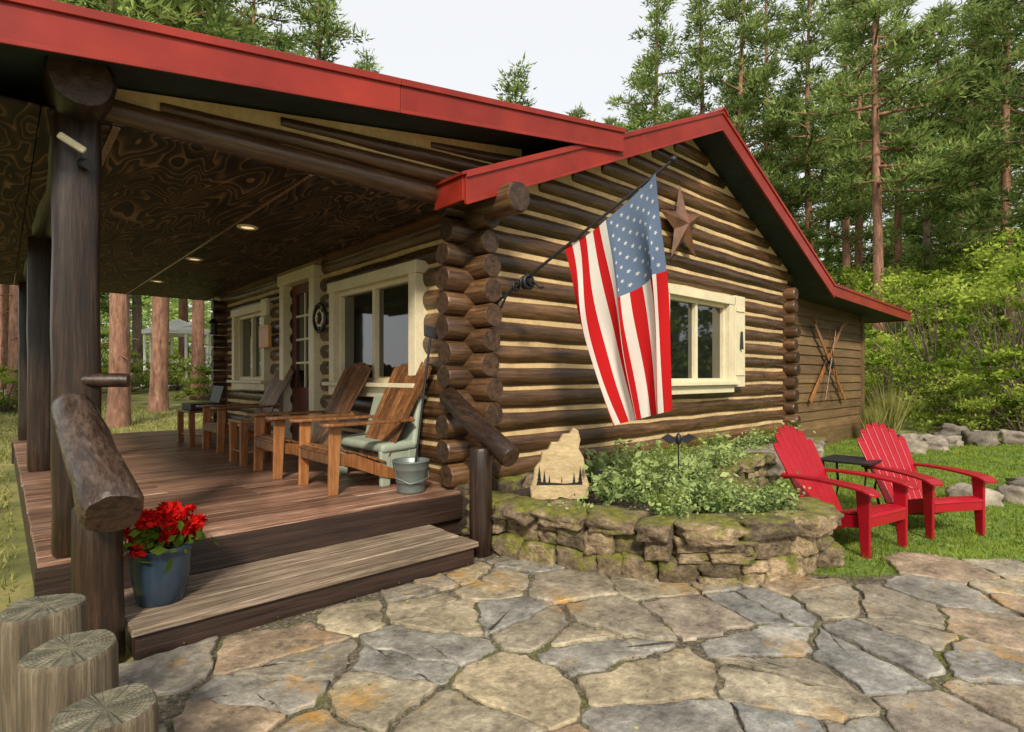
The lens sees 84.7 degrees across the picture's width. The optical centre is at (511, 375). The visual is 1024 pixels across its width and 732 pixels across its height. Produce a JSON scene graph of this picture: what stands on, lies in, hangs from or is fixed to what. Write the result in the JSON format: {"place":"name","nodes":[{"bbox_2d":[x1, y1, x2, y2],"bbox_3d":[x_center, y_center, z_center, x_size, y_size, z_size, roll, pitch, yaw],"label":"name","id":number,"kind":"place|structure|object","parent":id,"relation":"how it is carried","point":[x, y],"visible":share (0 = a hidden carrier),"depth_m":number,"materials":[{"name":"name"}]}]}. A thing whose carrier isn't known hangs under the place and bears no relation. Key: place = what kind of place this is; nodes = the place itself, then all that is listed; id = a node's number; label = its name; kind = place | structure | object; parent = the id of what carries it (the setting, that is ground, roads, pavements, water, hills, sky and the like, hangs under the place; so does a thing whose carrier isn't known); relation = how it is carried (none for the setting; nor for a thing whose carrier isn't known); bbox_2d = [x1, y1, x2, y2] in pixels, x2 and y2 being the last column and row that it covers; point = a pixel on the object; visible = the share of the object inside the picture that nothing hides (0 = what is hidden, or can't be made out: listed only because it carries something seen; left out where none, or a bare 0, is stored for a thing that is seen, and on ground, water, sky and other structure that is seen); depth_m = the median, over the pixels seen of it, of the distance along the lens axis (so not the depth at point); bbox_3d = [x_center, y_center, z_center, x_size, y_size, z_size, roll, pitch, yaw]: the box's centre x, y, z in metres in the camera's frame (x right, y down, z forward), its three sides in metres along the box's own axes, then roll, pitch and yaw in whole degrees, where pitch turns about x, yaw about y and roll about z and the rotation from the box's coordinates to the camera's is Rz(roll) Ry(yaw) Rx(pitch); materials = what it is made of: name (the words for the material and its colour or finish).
{"place":"outdoors","nodes":[
{"label":"outdoors","id":0,"kind":"place"},
{"bbox_2d":[0,456,27,607],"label":"wild grass","id":1,"kind":"structure","parent":0,"point":[1,540],"depth_m":5.25,"materials":[{"name":"green plant"}]},
{"bbox_2d":[0,395,202,460],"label":"meadow grass","id":2,"kind":"structure","parent":0,"point":[7,431],"depth_m":15.79,"materials":[{"name":"green plant"}]},
{"bbox_2d":[182,386,224,410],"bbox_3d":[-4.807,0.344,8.744,0.479,0.362,0.560,0,0,-42],"label":"camp stove","id":3,"kind":"object","parent":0,"point":[216,395],"visible":0.86,"depth_m":8.70,"materials":[{"name":"black metal"}]},
{"bbox_2d":[0,367,1017,662],"bbox_3d":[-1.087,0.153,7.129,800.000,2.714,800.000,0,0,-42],"label":"ground","id":4,"kind":"structure","parent":0,"point":[20,565],"depth_m":6.70,"materials":[{"name":"green plant"}]},
{"bbox_2d":[0,284,8,388],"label":"pine tree","id":5,"kind":"object","parent":4,"relation":"on","point":[4,318],"visible":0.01,"depth_m":25.94,"materials":[{"name":"brown plant"}]},
{"bbox_2d":[0,364,17,411],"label":"shrub","id":6,"kind":"object","parent":4,"relation":"on","point":[5,402],"visible":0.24,"depth_m":17.74,"materials":[{"name":"green plant"}]},
{"bbox_2d":[0,593,87,731],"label":"log stump","id":7,"kind":"object","parent":4,"relation":"on","point":[28,625],"visible":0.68,"depth_m":1.97,"materials":[{"name":"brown wood"}]},
{"bbox_2d":[15,629,118,731],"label":"log stump","id":8,"kind":"object","parent":4,"relation":"on","point":[54,677],"visible":0.89,"depth_m":1.70,"materials":[{"name":"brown wood"}]},
{"bbox_2d":[0,0,135,408],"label":"pine tree","id":9,"kind":"object","parent":4,"relation":"on","point":[13,343],"visible":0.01,"depth_m":18.92,"materials":[{"name":"brown plant"}]},
{"bbox_2d":[47,683,158,731],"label":"log stump","id":10,"kind":"object","parent":4,"relation":"on","point":[131,708],"visible":1,"depth_m":1.54,"materials":[{"name":"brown wood"}]},
{"bbox_2d":[100,292,149,314],"bbox_3d":[-23.137,-9.463,30.180,7.874,20.587,8.355,0,0,3],"label":"pine tree","id":11,"kind":"object","parent":4,"relation":"on","point":[104,306],"visible":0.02,"depth_m":30.14,"materials":[{"name":"green plant"}]},
{"bbox_2d":[101,352,172,391],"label":"shrub","id":12,"kind":"object","parent":4,"relation":"on","point":[141,378],"visible":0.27,"depth_m":25.96,"materials":[{"name":"green plant"}]},
{"bbox_2d":[129,4,154,382],"bbox_3d":[-20.990,-11.110,32.438,9.280,23.782,8.147,0,0,0],"label":"pine tree","id":13,"kind":"object","parent":4,"relation":"on","point":[137,345],"depth_m":31.70,"materials":[{"name":"brown plant"}]},
{"bbox_2d":[54,0,253,426],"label":"pine tree","id":14,"kind":"object","parent":4,"relation":"on","point":[118,412],"visible":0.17,"depth_m":15.80,"materials":[{"name":"green plant"}]},
{"bbox_2d":[131,353,212,390],"bbox_3d":[-16.655,-0.136,27.762,3.874,2.054,3.523,0,0,8],"label":"shrub","id":15,"kind":"object","parent":4,"relation":"on","point":[175,379],"visible":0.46,"depth_m":27.49,"materials":[{"name":"green plant"}]},
{"bbox_2d":[141,319,212,385],"bbox_3d":[-18.390,-1.284,31.000,3.326,3.700,3.326,0,0,-20],"label":"gazebo","id":16,"kind":"object","parent":4,"relation":"on","point":[180,327],"visible":0.24,"depth_m":30.56,"materials":[{"name":"white paint"}]},
{"bbox_2d":[87,0,272,411],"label":"pine tree","id":17,"kind":"object","parent":4,"relation":"on","point":[158,397],"visible":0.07,"depth_m":19.46,"materials":[{"name":"green plant"}]},
{"bbox_2d":[169,298,191,376],"bbox_3d":[-21.733,-13.493,38.079,9.953,28.050,11.539,0,0,-26],"label":"pine tree","id":18,"kind":"object","parent":4,"relation":"on","point":[183,309],"depth_m":37.75,"materials":[{"name":"brown plant"}]},
{"bbox_2d":[169,362,213,400],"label":"shrub","id":19,"kind":"object","parent":4,"relation":"on","point":[205,380],"visible":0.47,"depth_m":23.24,"materials":[{"name":"green plant"}]},
{"bbox_2d":[137,0,289,399],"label":"pine tree","id":20,"kind":"object","parent":4,"relation":"on","point":[197,336],"visible":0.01,"depth_m":23.93,"materials":[{"name":"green plant"}]},
{"bbox_2d":[198,0,295,370],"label":"pine tree","id":21,"kind":"object","parent":4,"relation":"on","point":[223,17],"depth_m":25.20,"materials":[{"name":"green plant"}]},
{"bbox_2d":[224,0,325,56],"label":"pine tree","id":22,"kind":"object","parent":4,"relation":"on","point":[277,40],"visible":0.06,"depth_m":34.45,"materials":[{"name":"green plant"}]},
{"bbox_2d":[272,0,374,69],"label":"pine tree","id":23,"kind":"object","parent":4,"relation":"on","point":[317,12],"visible":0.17,"depth_m":34.71,"materials":[{"name":"green plant"}]},
{"bbox_2d":[352,47,384,72],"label":"pine tree","id":24,"kind":"object","parent":4,"relation":"on","point":[367,65],"visible":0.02,"depth_m":45.54,"materials":[{"name":"green plant"}]},
{"bbox_2d":[0,0,911,663],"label":"log cabin","id":25,"kind":"object","parent":4,"relation":"on","point":[384,218],"visible":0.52,"depth_m":5.13,"materials":[{"name":"brown wood"}]},
{"bbox_2d":[123,500,218,607],"bbox_3d":[-2.002,0.999,3.202,0.512,0.565,0.559,0,0,26],"label":"flower pot","id":26,"kind":"object","parent":25,"relation":"on","point":[160,543],"visible":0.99,"depth_m":3.11,"materials":[{"name":"red petal"},{"name":"blue grey glaze"},{"name":"green leaf"}]},
{"bbox_2d":[176,409,216,446],"bbox_3d":[-4.836,0.788,8.717,0.492,0.520,0.800,0,0,-42],"label":"side table","id":27,"kind":"object","parent":25,"relation":"on","point":[191,433],"visible":0.45,"depth_m":8.48,"materials":[{"name":"orange wood"}]},
{"bbox_2d":[196,368,293,453],"bbox_3d":[-3.819,0.459,8.109,1.149,1.181,0.842,0,0,-44],"label":"porch chair","id":28,"kind":"object","parent":25,"relation":"on","point":[273,393],"visible":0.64,"depth_m":8.01,"materials":[{"name":"brown wood"}]},
{"bbox_2d":[227,302,273,390],"bbox_3d":[-4.449,-0.465,9.598,0.300,1.410,1.800,0,0,-42],"label":"window","id":29,"kind":"structure","parent":25,"relation":"in","point":[248,359],"depth_m":9.61,"materials":[{"name":"beige paint"}]},
{"bbox_2d":[228,418,273,465],"bbox_3d":[-3.118,0.788,6.833,0.492,0.520,0.500,0,0,-42],"label":"side table","id":30,"kind":"object","parent":25,"relation":"on","point":[243,449],"visible":0.54,"depth_m":6.74,"materials":[{"name":"orange wood"}]},
{"bbox_2d":[259,325,270,347],"bbox_3d":[-3.805,-0.600,8.642,0.058,0.340,0.420,0,0,-42],"label":"wall plaque","id":31,"kind":"object","parent":25,"relation":"attached to","point":[264,336],"depth_m":8.59,"materials":[{"name":"brown wood"}]},
{"bbox_2d":[277,264,324,443],"bbox_3d":[-2.997,-0.215,8.047,0.245,2.530,1.330,0,0,-42],"label":"door","id":32,"kind":"structure","parent":25,"relation":"in","point":[306,391],"depth_m":8.18,"materials":[{"name":"beige paint"}]},
{"bbox_2d":[246,362,371,479],"bbox_3d":[-2.215,0.448,6.214,1.171,1.203,0.858,0,0,-40],"label":"porch chair","id":33,"kind":"object","parent":25,"relation":"on","point":[345,394],"visible":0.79,"depth_m":6.16,"materials":[{"name":"brown wood"}]},
{"bbox_2d":[312,303,326,332],"bbox_3d":[-2.507,-0.750,7.323,0.047,0.404,0.404,0,0,-42],"label":"wheel ornament","id":34,"kind":"object","parent":25,"relation":"attached to","point":[316,318],"visible":1,"depth_m":7.30,"materials":[{"name":"black metal"}]},
{"bbox_2d":[289,362,431,496],"bbox_3d":[-1.427,0.448,5.439,1.171,1.203,0.858,0,0,-42],"label":"porch chair","id":35,"kind":"object","parent":25,"relation":"on","point":[391,417],"visible":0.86,"depth_m":5.35,"materials":[{"name":"orange wood"}]},
{"bbox_2d":[322,259,427,398],"bbox_3d":[-1.599,-0.465,6.473,0.300,1.410,2.140,0,0,-42],"label":"window","id":36,"kind":"structure","parent":25,"relation":"in","point":[376,318],"depth_m":6.42,"materials":[{"name":"beige paint"}]},
{"bbox_2d":[339,394,421,486],"bbox_3d":[-1.361,0.628,5.742,0.488,0.841,0.993,0,0,-42],"label":"moulded bench","id":37,"kind":"object","parent":25,"relation":"on","point":[405,445],"visible":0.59,"depth_m":5.49,"materials":[{"name":"green plastic"}]},
{"bbox_2d":[391,457,429,493],"bbox_3d":[-0.910,0.903,5.065,0.345,0.290,0.352,0,0,-42],"label":"bucket","id":38,"kind":"object","parent":25,"relation":"on","point":[410,475],"visible":0.99,"depth_m":4.95,"materials":[{"name":"metal"}]},
{"bbox_2d":[415,325,437,461],"bbox_3d":[-0.794,0.271,5.185,0.314,1.481,0.062,0,0,-37],"label":"shovel","id":39,"kind":"object","parent":38,"relation":"in","point":[429,332],"visible":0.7,"depth_m":5.17,"materials":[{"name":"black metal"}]},
{"bbox_2d":[494,156,676,425],"bbox_3d":[0.565,-0.670,4.942,1.753,2.180,0.244,0,0,25],"label":"flag","id":40,"kind":"object","parent":25,"relation":"attached to","point":[617,264],"visible":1,"depth_m":4.75,"materials":[{"name":"multicoloured fabric"}]},
{"bbox_2d":[660,184,699,256],"bbox_3d":[2.302,-2.052,7.479,1.020,1.008,0.110,0,0,-42],"label":"barn star","id":41,"kind":"object","parent":25,"relation":"attached to","point":[681,220],"visible":1,"depth_m":7.44,"materials":[{"name":"metal"}]},
{"bbox_2d":[668,283,744,394],"bbox_3d":[2.597,-0.480,7.890,2.570,1.460,0.300,0,0,-42],"label":"window","id":42,"kind":"structure","parent":25,"relation":"in","point":[707,329],"depth_m":8.11,"materials":[{"name":"beige paint"}]},
{"bbox_2d":[809,322,847,403],"bbox_3d":[6.689,-0.311,11.827,1.987,1.754,0.096,0,0,-42],"label":"ski","id":43,"kind":"object","parent":25,"relation":"attached to","point":[826,365],"visible":1,"depth_m":11.71,"materials":[{"name":"orange wood"}]},
{"bbox_2d":[812,316,845,400],"bbox_3d":[6.718,-0.311,11.834,1.988,1.754,0.125,0,0,-42],"label":"ski","id":44,"kind":"object","parent":25,"relation":"attached to","point":[827,354],"visible":0.98,"depth_m":11.75,"materials":[{"name":"orange wood"}]},
{"bbox_2d":[492,53,537,106],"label":"pine tree","id":45,"kind":"object","parent":4,"relation":"on","point":[516,88],"visible":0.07,"depth_m":45.84,"materials":[{"name":"green plant"}]},
{"bbox_2d":[100,200,1023,362],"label":"distant forest","id":46,"kind":"object","parent":4,"relation":"on","point":[147,312],"visible":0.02,"depth_m":52.74,"materials":[{"name":"green plant"}]},
{"bbox_2d":[605,0,699,131],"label":"pine tree","id":47,"kind":"object","parent":4,"relation":"on","point":[642,79],"visible":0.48,"depth_m":43.13,"materials":[{"name":"green plant"}]},
{"bbox_2d":[653,0,788,209],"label":"pine tree","id":48,"kind":"object","parent":4,"relation":"on","point":[697,51],"visible":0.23,"depth_m":39.69,"materials":[{"name":"green plant"}]},
{"bbox_2d":[692,0,836,216],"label":"pine tree","id":49,"kind":"object","parent":4,"relation":"on","point":[753,80],"visible":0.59,"depth_m":32.74,"materials":[{"name":"green plant"}]},
{"bbox_2d":[712,0,826,191],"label":"pine tree","id":50,"kind":"object","parent":4,"relation":"on","point":[778,18],"visible":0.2,"depth_m":39.86,"materials":[{"name":"green plant"}]},
{"bbox_2d":[743,0,908,256],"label":"pine tree","id":51,"kind":"object","parent":4,"relation":"on","point":[809,50],"visible":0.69,"depth_m":32.15,"materials":[{"name":"green plant"}]},
{"bbox_2d":[791,106,884,285],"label":"pine tree","id":52,"kind":"object","parent":4,"relation":"on","point":[827,226],"visible":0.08,"depth_m":52.99,"materials":[{"name":"green plant"}]},
{"bbox_2d":[793,0,907,287],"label":"pine tree","id":53,"kind":"object","parent":4,"relation":"on","point":[845,247],"visible":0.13,"depth_m":41.60,"materials":[{"name":"green plant"}]},
{"bbox_2d":[801,0,907,289],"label":"pine tree","id":54,"kind":"object","parent":4,"relation":"on","point":[858,254],"visible":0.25,"depth_m":34.06,"materials":[{"name":"green plant"}]},
{"bbox_2d":[815,101,919,324],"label":"pine tree","id":55,"kind":"object","parent":4,"relation":"on","point":[869,256],"visible":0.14,"depth_m":46.84,"materials":[{"name":"green plant"}]},
{"bbox_2d":[829,263,932,344],"bbox_3d":[19.216,-2.628,30.172,6.744,6.796,7.334,0,0,7],"label":"shrub","id":56,"kind":"object","parent":4,"relation":"on","point":[849,277],"visible":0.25,"depth_m":29.28,"materials":[{"name":"green plant"}]},
{"bbox_2d":[752,0,1019,380],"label":"pine tree","id":57,"kind":"object","parent":4,"relation":"on","point":[908,143],"visible":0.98,"depth_m":23.63,"materials":[{"name":"green plant"}]},
{"bbox_2d":[865,330,922,402],"bbox_3d":[13.843,-0.276,22.066,4.085,3.015,4.517,0,0,29],"label":"shrub","id":58,"kind":"object","parent":4,"relation":"on","point":[879,352],"visible":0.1,"depth_m":21.30,"materials":[{"name":"green plant"}]},
{"bbox_2d":[826,0,964,325],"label":"pine tree","id":59,"kind":"object","parent":4,"relation":"on","point":[897,249],"visible":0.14,"depth_m":37.88,"materials":[{"name":"green plant"}]},
{"bbox_2d":[865,333,951,407],"bbox_3d":[12.600,-0.037,18.845,3.745,2.764,4.141,0,0,-30],"label":"shrub","id":60,"kind":"object","parent":4,"relation":"on","point":[887,359],"visible":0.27,"depth_m":18.74,"materials":[{"name":"green plant"}]},
{"bbox_2d":[847,266,977,381],"bbox_3d":[16.609,-1.722,24.280,5.554,5.597,6.040,0,0,-42],"label":"shrub","id":61,"kind":"object","parent":4,"relation":"on","point":[869,282],"visible":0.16,"depth_m":23.65,"materials":[{"name":"green plant"}]},
{"bbox_2d":[869,246,983,347],"bbox_3d":[25.352,-3.617,34.009,7.934,7.996,8.629,0,0,38],"label":"shrub","id":62,"kind":"object","parent":4,"relation":"on","point":[887,282],"visible":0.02,"depth_m":33.79,"materials":[{"name":"green plant"}]},
{"bbox_2d":[865,313,991,372],"bbox_3d":[19.340,-0.987,26.034,6.694,3.902,7.360,0,0,-26],"label":"shrub","id":63,"kind":"object","parent":4,"relation":"on","point":[924,325],"visible":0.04,"depth_m":26.07,"materials":[{"name":"green plant"}]},
{"bbox_2d":[841,0,1020,352],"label":"pine tree","id":64,"kind":"object","parent":4,"relation":"on","point":[923,259],"visible":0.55,"depth_m":27.15,"materials":[{"name":"green plant"}]},
{"bbox_2d":[909,179,969,329],"bbox_3d":[27.847,-6.782,36.142,5.368,14.036,5.696,0,0,-1],"label":"pine tree","id":65,"kind":"object","parent":4,"relation":"on","point":[951,211],"visible":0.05,"depth_m":35.62,"materials":[{"name":"green plant"}]},
{"bbox_2d":[865,264,1023,415],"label":"shrub","id":66,"kind":"object","parent":4,"relation":"on","point":[920,319],"visible":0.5,"depth_m":16.80,"materials":[{"name":"green plant"}]},
{"bbox_2d":[867,242,1023,365],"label":"shrub","id":67,"kind":"object","parent":4,"relation":"on","point":[968,267],"visible":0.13,"depth_m":26.96,"materials":[{"name":"green plant"}]},
{"bbox_2d":[870,314,1023,399],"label":"shrub","id":68,"kind":"object","parent":4,"relation":"on","point":[943,329],"visible":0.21,"depth_m":19.81,"materials":[{"name":"green plant"}]},
{"bbox_2d":[883,46,1020,315],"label":"pine tree","id":69,"kind":"object","parent":4,"relation":"on","point":[954,213],"visible":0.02,"depth_m":43.81,"materials":[{"name":"green plant"}]},
{"bbox_2d":[893,0,1023,314],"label":"pine tree","id":70,"kind":"object","parent":4,"relation":"on","point":[965,56],"visible":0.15,"depth_m":33.87,"materials":[{"name":"green plant"}]},
{"bbox_2d":[914,227,1023,378],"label":"shrub","id":71,"kind":"object","parent":4,"relation":"on","point":[1017,238],"visible":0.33,"depth_m":17.69,"materials":[{"name":"green plant"}]},
{"bbox_2d":[924,0,1023,361],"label":"pine tree","id":72,"kind":"object","parent":4,"relation":"on","point":[988,17],"visible":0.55,"depth_m":25.82,"materials":[{"name":"green plant"}]},
{"bbox_2d":[941,2,1023,309],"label":"pine tree","id":73,"kind":"object","parent":4,"relation":"on","point":[999,172],"visible":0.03,"depth_m":35.19,"materials":[{"name":"green plant"}]},
{"bbox_2d":[944,175,1023,346],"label":"pine tree","id":74,"kind":"object","parent":4,"relation":"on","point":[987,185],"visible":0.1,"depth_m":30.04,"materials":[{"name":"green plant"}]},
{"bbox_2d":[945,0,1023,264],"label":"pine tree","id":75,"kind":"object","parent":4,"relation":"on","point":[1011,193],"visible":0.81,"depth_m":21.00,"materials":[{"name":"green plant"}]},
{"bbox_2d":[956,4,1023,246],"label":"pine tree","id":76,"kind":"object","parent":4,"relation":"on","point":[1015,107],"visible":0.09,"depth_m":30.65,"materials":[{"name":"green plant"}]},
{"bbox_2d":[85,0,1023,364],"label":"sky","id":77,"kind":"structure","parent":0,"point":[583,51],"materials":[{"name":"white"}]},
{"bbox_2d":[119,531,1023,731],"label":"patio","id":78,"kind":"structure","parent":0,"point":[905,670],"depth_m":2.86,"materials":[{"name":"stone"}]},
{"bbox_2d":[159,563,1001,731],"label":"joint moss","id":79,"kind":"object","parent":78,"relation":"on","point":[521,653],"visible":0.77,"depth_m":2.97,"materials":[{"name":"green plant"}]},
{"bbox_2d":[755,431,1023,581],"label":"lawn","id":80,"kind":"structure","parent":0,"point":[888,571],"depth_m":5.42,"materials":[{"name":"green plant"}]},
{"bbox_2d":[459,437,845,585],"bbox_3d":[2.956,1.256,6.471,7.312,0.516,2.720,0,0,-42],"label":"stone planter","id":81,"kind":"object","parent":80,"relation":"on","point":[642,544],"visible":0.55,"depth_m":4.05,"materials":[{"name":"stone"}]},
{"bbox_2d":[530,427,588,498],"bbox_3d":[0.422,0.775,4.978,0.528,0.630,0.059,0,0,-4],"label":"stone sign","id":82,"kind":"object","parent":81,"relation":"on","point":[558,468],"visible":0.94,"depth_m":4.95,"materials":[{"name":"stone"}]},
{"bbox_2d":[644,484,693,514],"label":"leafy plant","id":83,"kind":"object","parent":81,"relation":"on","point":[661,507],"depth_m":4.54,"materials":[{"name":"green plant"}]},
{"bbox_2d":[662,432,695,472],"bbox_3d":[1.567,0.875,5.286,0.339,0.680,0.057,0,0,-16],"label":"garden stake","id":84,"kind":"object","parent":81,"relation":"on","point":[678,439],"visible":0.87,"depth_m":5.28,"materials":[{"name":"black metal"}]},
{"bbox_2d":[547,420,816,521],"bbox_3d":[2.837,0.897,6.529,6.759,0.496,2.638,0,0,-42],"label":"groundcover","id":85,"kind":"object","parent":81,"relation":"on","point":[695,469],"visible":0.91,"depth_m":4.96,"materials":[{"name":"green plant"}]},
{"bbox_2d":[741,447,784,476],"bbox_3d":[3.360,1.168,7.586,0.686,0.379,0.465,0,0,37],"label":"boulder","id":86,"kind":"object","parent":80,"relation":"on","point":[776,469],"visible":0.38,"depth_m":7.34,"materials":[{"name":"grey stone"}]},
{"bbox_2d":[773,425,918,558],"bbox_3d":[2.897,0.974,5.015,0.770,0.995,1.007,0,0,-30],"label":"adirondack chair","id":87,"kind":"object","parent":80,"relation":"on","point":[796,451],"visible":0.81,"depth_m":4.88,"materials":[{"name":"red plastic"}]},
{"bbox_2d":[820,454,881,503],"bbox_3d":[3.503,1.167,5.806,0.486,0.614,0.486,0,0,-42],"label":"lawn table","id":88,"kind":"object","parent":80,"relation":"on","point":[836,459],"visible":0.51,"depth_m":5.75,"materials":[{"name":"black metal"}]},
{"bbox_2d":[857,403,888,429],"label":"ornamental grass","id":89,"kind":"object","parent":80,"relation":"on","point":[875,416],"depth_m":12.51,"materials":[{"name":"green plant"}]},
{"bbox_2d":[858,382,927,432],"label":"ornamental grass","id":90,"kind":"object","parent":80,"relation":"on","point":[894,422],"depth_m":12.88,"materials":[{"name":"green plant"}]},
{"bbox_2d":[905,438,928,453],"bbox_3d":[7.539,1.395,10.719,0.709,0.388,0.473,0,0,26],"label":"boulder","id":91,"kind":"object","parent":80,"relation":"on","point":[915,446],"visible":0.35,"depth_m":10.50,"materials":[{"name":"grey stone"}]},
{"bbox_2d":[857,422,996,539],"bbox_3d":[3.943,0.984,5.482,0.754,0.974,0.986,0,0,-12],"label":"adirondack chair","id":92,"kind":"object","parent":80,"relation":"on","point":[889,448],"visible":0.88,"depth_m":5.42,"materials":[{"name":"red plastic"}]},
{"bbox_2d":[937,423,969,432],"bbox_3d":[9.981,1.264,12.682,0.443,0.370,0.597,0,0,-42],"label":"boulder","id":93,"kind":"object","parent":80,"relation":"on","point":[947,427],"visible":0.45,"depth_m":12.59,"materials":[{"name":"grey stone"}]},
{"bbox_2d":[890,261,1023,426],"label":"shrub","id":94,"kind":"object","parent":80,"relation":"on","point":[963,319],"visible":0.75,"depth_m":14.84,"materials":[{"name":"green plant"}]},
{"bbox_2d":[904,373,1023,433],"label":"shrub","id":95,"kind":"object","parent":80,"relation":"on","point":[983,423],"visible":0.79,"depth_m":13.29,"materials":[{"name":"green plant"}]},
{"bbox_2d":[919,344,1023,430],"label":"shrub","id":96,"kind":"object","parent":80,"relation":"on","point":[998,375],"visible":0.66,"depth_m":12.96,"materials":[{"name":"green plant"}]},
{"bbox_2d":[945,482,1004,506],"bbox_3d":[5.358,1.419,6.465,0.550,0.328,0.381,0,0,-1],"label":"boulder","id":97,"kind":"object","parent":80,"relation":"on","point":[993,497],"visible":0.48,"depth_m":6.38,"materials":[{"name":"grey stone"}]},
{"bbox_2d":[931,258,1023,407],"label":"shrub","id":98,"kind":"object","parent":80,"relation":"on","point":[1010,270],"visible":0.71,"depth_m":13.75,"materials":[{"name":"green plant"}]},
{"bbox_2d":[961,430,1000,446],"bbox_3d":[9.783,1.361,11.830,0.774,0.430,0.490,0,0,-11],"label":"boulder","id":99,"kind":"object","parent":80,"relation":"on","point":[987,438],"visible":0.84,"depth_m":11.63,"materials":[{"name":"grey stone"}]},
{"bbox_2d":[995,484,1023,504],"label":"boulder","id":100,"kind":"object","parent":80,"relation":"on","point":[1014,494],"visible":0.59,"depth_m":6.47,"materials":[{"name":"grey stone"}]},
{"bbox_2d":[999,429,1023,445],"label":"boulder","id":101,"kind":"object","parent":80,"relation":"on","point":[1009,437],"visible":0.68,"depth_m":11.91,"materials":[{"name":"grey stone"}]},
{"bbox_2d":[863,395,992,428],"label":"verge grass","id":102,"kind":"structure","parent":0,"point":[912,412],"depth_m":16.69,"materials":[{"name":"green plant"}]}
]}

